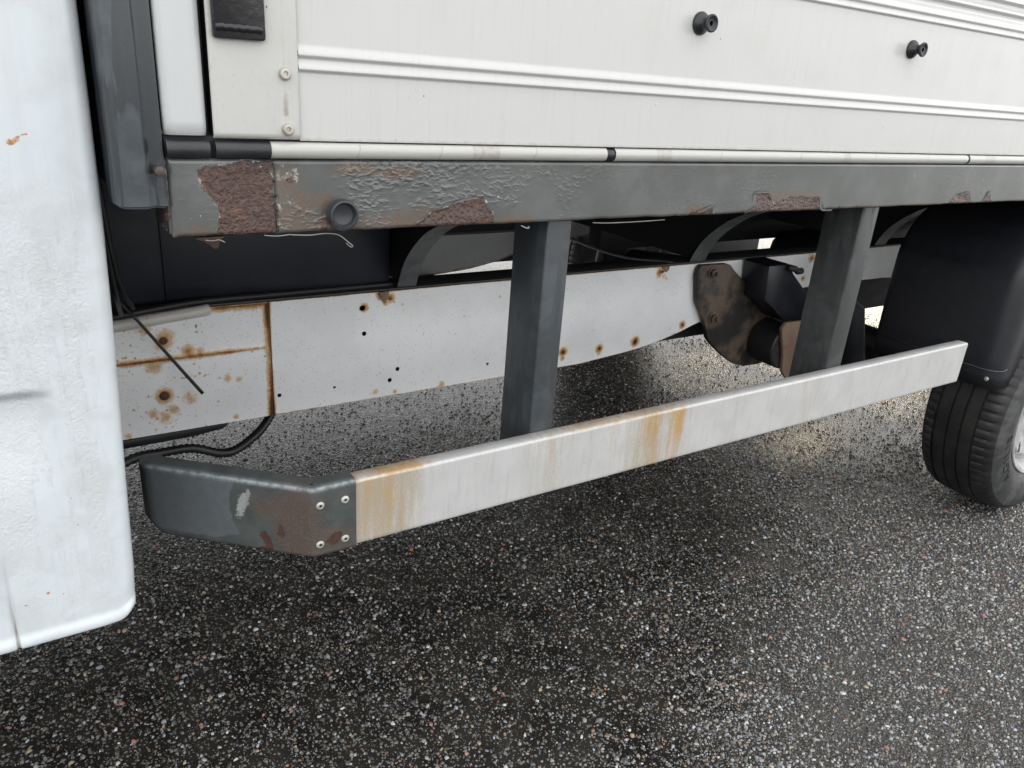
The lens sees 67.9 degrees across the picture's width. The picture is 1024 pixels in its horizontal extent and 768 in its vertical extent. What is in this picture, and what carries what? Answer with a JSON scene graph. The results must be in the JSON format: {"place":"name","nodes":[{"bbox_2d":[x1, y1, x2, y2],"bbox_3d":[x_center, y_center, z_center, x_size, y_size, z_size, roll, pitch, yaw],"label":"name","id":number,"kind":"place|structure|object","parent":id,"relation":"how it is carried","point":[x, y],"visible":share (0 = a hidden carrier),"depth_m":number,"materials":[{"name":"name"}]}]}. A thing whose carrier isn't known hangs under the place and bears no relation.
{"place":"outdoors","nodes":[
{"label":"outdoors","id":0,"kind":"place"},
{"bbox_2d":[0,238,1023,767],"bbox_3d":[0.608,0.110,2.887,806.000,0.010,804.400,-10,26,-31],"label":"asphalt ground","id":1,"kind":"structure","parent":0,"point":[842,590],"depth_m":1.74,"materials":[{"name":"grey asphalt"}]},
{"bbox_2d":[0,0,1023,654],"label":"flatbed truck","id":2,"kind":"object","parent":1,"relation":"on","point":[218,214],"visible":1,"depth_m":1.15,"materials":[{"name":"white paint"}]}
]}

